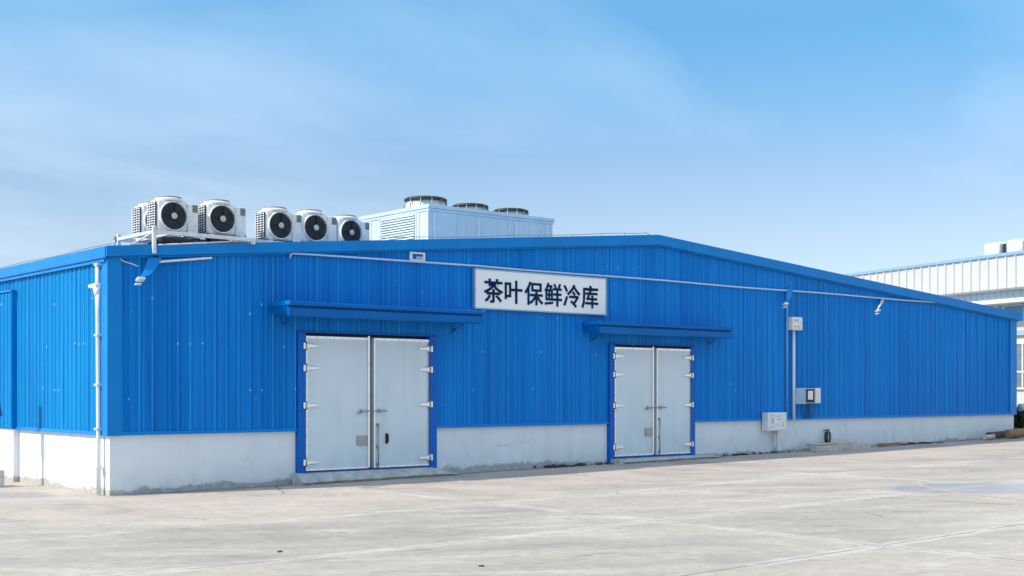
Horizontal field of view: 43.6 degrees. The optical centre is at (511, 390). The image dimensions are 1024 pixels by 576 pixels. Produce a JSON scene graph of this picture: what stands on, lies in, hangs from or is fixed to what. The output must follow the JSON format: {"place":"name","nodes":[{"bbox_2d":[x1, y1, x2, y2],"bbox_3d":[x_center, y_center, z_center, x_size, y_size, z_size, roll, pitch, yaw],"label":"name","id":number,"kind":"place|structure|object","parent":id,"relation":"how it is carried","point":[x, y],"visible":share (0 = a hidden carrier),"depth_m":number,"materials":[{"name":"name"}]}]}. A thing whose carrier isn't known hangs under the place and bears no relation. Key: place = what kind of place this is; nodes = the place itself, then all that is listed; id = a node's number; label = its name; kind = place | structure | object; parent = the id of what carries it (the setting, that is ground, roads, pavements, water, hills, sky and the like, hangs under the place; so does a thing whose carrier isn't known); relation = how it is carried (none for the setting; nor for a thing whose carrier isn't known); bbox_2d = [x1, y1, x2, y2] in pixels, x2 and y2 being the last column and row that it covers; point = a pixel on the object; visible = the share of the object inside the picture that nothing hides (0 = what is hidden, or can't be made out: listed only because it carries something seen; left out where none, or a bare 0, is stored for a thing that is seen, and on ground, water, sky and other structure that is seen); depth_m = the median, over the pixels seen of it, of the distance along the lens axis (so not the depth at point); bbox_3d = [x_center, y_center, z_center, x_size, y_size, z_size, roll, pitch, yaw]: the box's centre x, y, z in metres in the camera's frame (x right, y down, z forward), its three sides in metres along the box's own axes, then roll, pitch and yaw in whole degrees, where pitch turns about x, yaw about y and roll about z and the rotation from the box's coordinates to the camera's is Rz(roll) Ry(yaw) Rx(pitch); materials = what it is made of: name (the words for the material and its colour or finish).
{"place":"outdoors","nodes":[
{"label":"outdoors","id":0,"kind":"place"},
{"bbox_2d":[0,437,1023,575],"bbox_3d":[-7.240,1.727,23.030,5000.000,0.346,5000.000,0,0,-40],"label":"ground","id":1,"kind":"structure","parent":0,"point":[810,513],"depth_m":18.12,"materials":[{"name":"concrete"}]},
{"bbox_2d":[0,470,4,486],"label":"concrete block","id":2,"kind":"object","parent":1,"relation":"on","point":[2,472],"depth_m":25.07,"materials":[{"name":"grey concrete"}]},
{"bbox_2d":[292,467,463,484],"bbox_3d":[-2.677,1.778,26.489,4.002,0.266,0.480,0,0,-40],"label":"ramp","id":3,"kind":"object","parent":1,"relation":"on","point":[335,477],"depth_m":26.06,"materials":[{"name":"concrete"}]},
{"bbox_2d":[0,235,1022,495],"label":"cold storage building","id":4,"kind":"structure","parent":1,"relation":"on","point":[232,365],"depth_m":27.77,"materials":[{"name":"paint"}]},
{"bbox_2d":[1,243,112,267],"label":"lightning wire","id":5,"kind":"object","parent":4,"relation":"on","point":[59,255],"visible":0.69,"depth_m":24.98,"materials":[{"name":"grey metal"}]},
{"bbox_2d":[88,263,102,493],"bbox_3d":[-7.571,-0.210,23.269,0.170,4.180,0.390,0,0,-40],"label":"downpipe","id":6,"kind":"object","parent":4,"relation":"attached to","point":[96,288],"visible":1,"depth_m":23.14,"materials":[{"name":"white plastic"}]},
{"bbox_2d":[134,255,161,284],"bbox_3d":[-6.593,-2.191,23.147,0.194,0.639,0.881,0,0,8],"label":"wall lamp","id":7,"kind":"object","parent":4,"relation":"attached to","point":[152,262],"visible":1,"depth_m":23.28,"materials":[{"name":"metal"}]},
{"bbox_2d":[116,226,254,253],"bbox_3d":[-6.277,-2.752,24.637,2.082,0.505,1.674,0,0,-40],"label":"equipment stand","id":8,"kind":"object","parent":4,"relation":"on","point":[145,236],"visible":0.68,"depth_m":24.01,"materials":[{"name":"metal"}]},
{"bbox_2d":[132,201,181,238],"bbox_3d":[-6.876,-3.234,25.033,1.022,0.835,0.536,0,0,-41],"label":"condensing unit","id":9,"kind":"object","parent":8,"relation":"on","point":[139,217],"visible":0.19,"depth_m":24.63,"materials":[{"name":"white metal"}]},
{"bbox_2d":[147,196,199,240],"bbox_3d":[-6.372,-3.234,24.306,1.022,0.835,0.536,0,0,-40],"label":"condensing unit","id":10,"kind":"object","parent":8,"relation":"on","point":[172,213],"visible":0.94,"depth_m":24.03,"materials":[{"name":"white metal"}]},
{"bbox_2d":[147,237,233,244],"bbox_3d":[-6.095,-2.796,24.257,1.769,0.317,0.309,0,0,-40],"label":"cable tray","id":11,"kind":"object","parent":8,"relation":"attached to","point":[164,240],"visible":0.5,"depth_m":23.92,"materials":[{"name":"black metal"}]},
{"bbox_2d":[198,199,245,236],"bbox_3d":[-5.596,-3.264,24.953,1.022,0.835,0.536,0,0,-38],"label":"condensing unit","id":12,"kind":"object","parent":8,"relation":"on","point":[221,217],"visible":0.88,"depth_m":24.68,"materials":[{"name":"white metal"}]},
{"bbox_2d":[159,256,211,262],"bbox_3d":[-6.094,-2.437,23.866,1.100,0.193,0.056,0,0,-40],"label":"short pipe","id":13,"kind":"object","parent":4,"relation":"attached to","point":[185,259],"visible":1,"depth_m":23.86,"materials":[{"name":"white plastic"}]},
{"bbox_2d":[130,236,240,244],"bbox_3d":[-5.869,-2.798,24.740,3.303,0.296,0.414,0,0,-40],"label":"pipe bundle","id":14,"kind":"object","parent":4,"relation":"on","point":[147,242],"visible":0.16,"depth_m":24.43,"materials":[{"name":"white metal"}]},
{"bbox_2d":[249,239,279,242],"bbox_3d":[-4.592,-2.937,26.160,1.982,0.186,1.104,0,0,-40],"label":"equipment stand","id":15,"kind":"object","parent":4,"relation":"on","point":[258,241],"visible":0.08,"depth_m":25.19,"materials":[{"name":"metal"}]},
{"bbox_2d":[255,206,300,241],"bbox_3d":[-4.654,-3.254,25.852,1.022,0.835,0.536,0,0,-42],"label":"condensing unit","id":16,"kind":"object","parent":15,"relation":"on","point":[276,223],"visible":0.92,"depth_m":25.56,"materials":[{"name":"white metal"}]},
{"bbox_2d":[297,209,336,241],"bbox_3d":[-4.014,-3.274,26.382,1.022,0.835,0.536,0,0,-38],"label":"condensing unit","id":17,"kind":"object","parent":15,"relation":"on","point":[317,225],"visible":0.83,"depth_m":26.12,"materials":[{"name":"white metal"}]},
{"bbox_2d":[303,336,373,470],"bbox_3d":[-3.548,0.243,26.059,1.680,2.745,0.189,0,0,-40],"label":"door leaf","id":18,"kind":"structure","parent":4,"relation":"in","point":[336,405],"depth_m":26.02,"materials":[{"name":"metal"}]},
{"bbox_2d":[370,338,432,467],"bbox_3d":[-2.316,0.263,27.077,1.504,2.715,0.210,0,0,-40],"label":"door leaf","id":19,"kind":"structure","parent":4,"relation":"in","point":[400,369],"depth_m":27.01,"materials":[{"name":"metal"}]},
{"bbox_2d":[359,196,554,239],"bbox_3d":[-1.451,-4.487,36.523,4.755,1.835,3.330,0,0,-40],"label":"rooftop condenser","id":20,"kind":"object","parent":4,"relation":"on","point":[426,217],"visible":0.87,"depth_m":35.01,"materials":[{"name":"white metal"}]},
{"bbox_2d":[387,232,649,237],"bbox_3d":[0.387,-3.548,29.616,8.153,0.832,0.015,0,0,-40],"label":"lightning wire","id":21,"kind":"object","parent":4,"relation":"on","point":[539,235],"visible":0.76,"depth_m":30.57,"materials":[{"name":"grey metal"}]},
{"bbox_2d":[472,268,606,315],"bbox_3d":[0.703,-2.252,29.549,4.050,0.901,0.089,0,0,-40],"label":"wall sign","id":22,"kind":"object","parent":4,"relation":"attached to","point":[504,290],"visible":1,"depth_m":29.41,"materials":[{"name":"white metal"}]},
{"bbox_2d":[289,252,933,302],"bbox_3d":[5.934,-2.698,33.962,26.964,0.176,0.082,0,0,-40],"label":"conduit pipe","id":23,"kind":"object","parent":4,"relation":"attached to","point":[341,256],"visible":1,"depth_m":30.10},
{"bbox_2d":[613,346,656,456],"bbox_3d":[2.996,0.260,31.540,1.522,2.710,0.189,0,0,-40],"label":"door leaf","id":24,"kind":"structure","parent":4,"relation":"in","point":[633,374],"depth_m":31.53,"materials":[{"name":"metal"}]},
{"bbox_2d":[653,348,693,454],"bbox_3d":[4.107,0.280,32.457,1.347,2.680,0.210,0,0,-40],"label":"door leaf","id":25,"kind":"structure","parent":4,"relation":"in","point":[673,375],"depth_m":32.40,"materials":[{"name":"metal"}]},
{"bbox_2d":[762,412,786,451],"bbox_3d":[7.154,1.170,34.875,0.800,1.140,0.228,0,0,-40],"label":"control box","id":26,"kind":"object","parent":4,"relation":"attached to","point":[775,422],"visible":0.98,"depth_m":34.75,"materials":[{"name":"white metal"}]},
{"bbox_2d":[786,302,787,418],"bbox_3d":[7.604,-0.901,35.355,0.071,3.361,0.044,0,0,-40],"label":"cable tube","id":27,"kind":"object","parent":4,"relation":"attached to","point":[787,360],"visible":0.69,"depth_m":35.33,"materials":[{"name":"white plastic"}]},
{"bbox_2d":[782,286,793,307],"bbox_3d":[7.548,-2.551,35.003,0.167,0.659,1.174,0,0,20],"label":"wall lamp","id":28,"kind":"object","parent":4,"relation":"attached to","point":[790,289],"visible":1,"depth_m":35.18,"materials":[{"name":"metal"}]},
{"bbox_2d":[792,330,794,419],"bbox_3d":[7.818,-0.440,35.514,0.084,2.520,0.080,0,0,-40],"label":"pipe","id":29,"kind":"object","parent":4,"relation":"attached to","point":[793,374],"depth_m":35.48,"materials":[{"name":"white plastic"}]},
{"bbox_2d":[788,317,801,329],"bbox_3d":[7.850,-1.850,35.480,0.435,0.360,0.174,0,0,-40],"label":"electrical box","id":30,"kind":"object","parent":4,"relation":"attached to","point":[794,323],"visible":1,"depth_m":35.37,"materials":[{"name":"white metal"}]},
{"bbox_2d":[795,388,820,418],"bbox_3d":[8.316,0.367,35.873,1.106,0.874,0.170,0,0,-40],"label":"switch box","id":31,"kind":"object","parent":4,"relation":"attached to","point":[807,395],"visible":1,"depth_m":35.76,"materials":[{"name":"metal"}]},
{"bbox_2d":[795,388,805,403],"bbox_3d":[8.027,0.155,35.610,0.335,0.450,0.030,0,0,-22],"label":"door","id":32,"kind":"structure","parent":31,"relation":"in","point":[800,393],"depth_m":35.60,"materials":[{"name":"grey metal"}]},
{"bbox_2d":[815,388,820,402],"bbox_3d":[8.623,0.145,36.097,0.030,0.430,0.355,0,0,36],"label":"door","id":33,"kind":"structure","parent":31,"relation":"in","point":[817,390],"depth_m":36.07,"materials":[{"name":"white metal"}]},
{"bbox_2d":[823,429,830,445],"bbox_3d":[8.990,1.402,36.483,0.260,0.610,0.193,0,0,-20],"label":"cable coil","id":34,"kind":"object","parent":4,"relation":"attached to","point":[826,436],"visible":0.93,"depth_m":36.46,"materials":[{"name":"black rubber"}]},
{"bbox_2d":[875,297,883,314],"bbox_3d":[10.840,-2.491,37.684,0.164,0.579,1.416,0,0,22],"label":"wall lamp","id":35,"kind":"object","parent":4,"relation":"attached to","point":[880,304],"visible":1,"depth_m":37.42,"materials":[{"name":"white plastic"}]},
{"bbox_3d":[-3.531,-3.022,27.518,0.912,0.210,0.784,0,0,-40],"label":"equipment stand","id":36,"kind":"object","parent":4,"relation":"on","visible":0},
{"bbox_2d":[335,215,369,240],"bbox_3d":[-3.449,-3.309,27.450,1.022,0.835,0.536,0,0,-43],"label":"condensing unit","id":37,"kind":"object","parent":36,"relation":"on","point":[351,228],"visible":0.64,"depth_m":27.17,"materials":[{"name":"white metal"}]},
{"bbox_2d":[534,462,612,467],"bbox_3d":[1.476,1.756,30.222,2.485,0.073,0.546,0,0,-40],"label":"rubble","id":38,"kind":"object","parent":1,"relation":"on","point":[563,465],"visible":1,"depth_m":29.92,"materials":[{"name":"grey stone"}]},
{"bbox_2d":[611,455,723,463],"bbox_3d":[3.913,1.727,31.968,3.630,0.184,0.543,0,0,-40],"label":"ramp","id":39,"kind":"object","parent":1,"relation":"on","point":[649,459],"depth_m":31.54,"materials":[{"name":"concrete"}]},
{"bbox_2d":[723,451,789,455],"bbox_3d":[6.630,1.695,34.504,2.933,0.053,0.387,0,0,-40],"label":"rubble","id":40,"kind":"object","parent":1,"relation":"on","point":[753,453],"visible":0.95,"depth_m":34.06,"materials":[{"name":"grey stone"}]},
{"bbox_2d":[811,445,841,451],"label":"timber beam","id":41,"kind":"structure","parent":1,"relation":"on","point":[825,448],"depth_m":35.48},
{"bbox_2d":[842,443,870,448],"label":"timber beam","id":42,"kind":"structure","parent":1,"relation":"on","point":[854,446],"depth_m":36.71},
{"bbox_2d":[806,441,856,445],"bbox_3d":[9.051,1.511,36.207,2.314,0.080,0.114,0,0,-41],"label":"board","id":43,"kind":"object","parent":42,"relation":"on","point":[830,443],"visible":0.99,"depth_m":36.08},
{"bbox_2d":[878,442,901,446],"bbox_3d":[11.197,1.606,37.929,1.114,0.101,0.168,0,0,-44],"label":"board","id":44,"kind":"object","parent":1,"relation":"on","point":[889,444],"visible":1,"depth_m":37.73,"materials":[{"name":"brown wood"}]},
{"bbox_2d":[902,442,943,444],"bbox_3d":[12.387,1.606,39.124,1.995,0.056,0.640,0,0,-40],"label":"rubble","id":45,"kind":"object","parent":1,"relation":"on","point":[921,443],"visible":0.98,"depth_m":39.09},
{"bbox_2d":[887,497,998,503],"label":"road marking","id":46,"kind":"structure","parent":1,"relation":"on","point":[942,500],"depth_m":20.88,"materials":[{"name":"paint"}]},
{"bbox_2d":[918,481,1020,499],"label":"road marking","id":47,"kind":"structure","parent":1,"relation":"on","point":[919,483],"depth_m":22.52,"materials":[{"name":"paint"}]},
{"bbox_2d":[982,434,995,439],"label":"log","id":48,"kind":"object","parent":1,"relation":"on","point":[991,436],"visible":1,"depth_m":40.79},
{"bbox_2d":[985,431,1004,437],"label":"log","id":49,"kind":"object","parent":1,"relation":"on","point":[999,434],"visible":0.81,"depth_m":41.58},
{"bbox_2d":[1003,428,1023,437],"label":"log","id":50,"kind":"object","parent":1,"relation":"on","point":[1015,433],"visible":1,"depth_m":41.91,"materials":[{"name":"brown wood"}]},
{"bbox_2d":[1014,410,1023,428],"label":"shrub","id":51,"kind":"object","parent":1,"relation":"on","point":[1019,420],"visible":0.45,"depth_m":44.71,"materials":[{"name":"green plant"}]},
{"bbox_2d":[1017,403,1023,411],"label":"bent pipe","id":52,"kind":"object","parent":1,"relation":"on","point":[1020,407],"visible":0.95,"depth_m":44.60,"materials":[{"name":"plastic"}]},
{"bbox_2d":[0,0,1023,273],"label":"sky","id":53,"kind":"structure","parent":0,"point":[836,136],"materials":[{"name":"blue"}]},
{"bbox_2d":[843,250,1023,404],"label":"white building","id":54,"kind":"structure","parent":0,"point":[995,280],"depth_m":63.81,"materials":[{"name":"metal"}]},
{"bbox_2d":[985,242,1006,254],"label":"roof ventilator","id":55,"kind":"object","parent":54,"relation":"on","point":[995,248],"visible":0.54,"depth_m":62.90,"materials":[{"name":"white metal"}]},
{"bbox_2d":[1003,304,1022,312],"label":"window","id":56,"kind":"structure","parent":54,"relation":"in","point":[1017,307],"depth_m":61.77,"materials":[{"name":"blue glass"}]},
{"bbox_2d":[1007,239,1023,251],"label":"roof ventilator","id":57,"kind":"object","parent":54,"relation":"on","point":[1015,245],"visible":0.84,"depth_m":61.69,"materials":[{"name":"white metal"}]},
{"bbox_2d":[1017,341,1023,388],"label":"window","id":58,"kind":"structure","parent":54,"relation":"in","point":[1020,345],"depth_m":61.47,"materials":[{"name":"white glass"}]}
]}

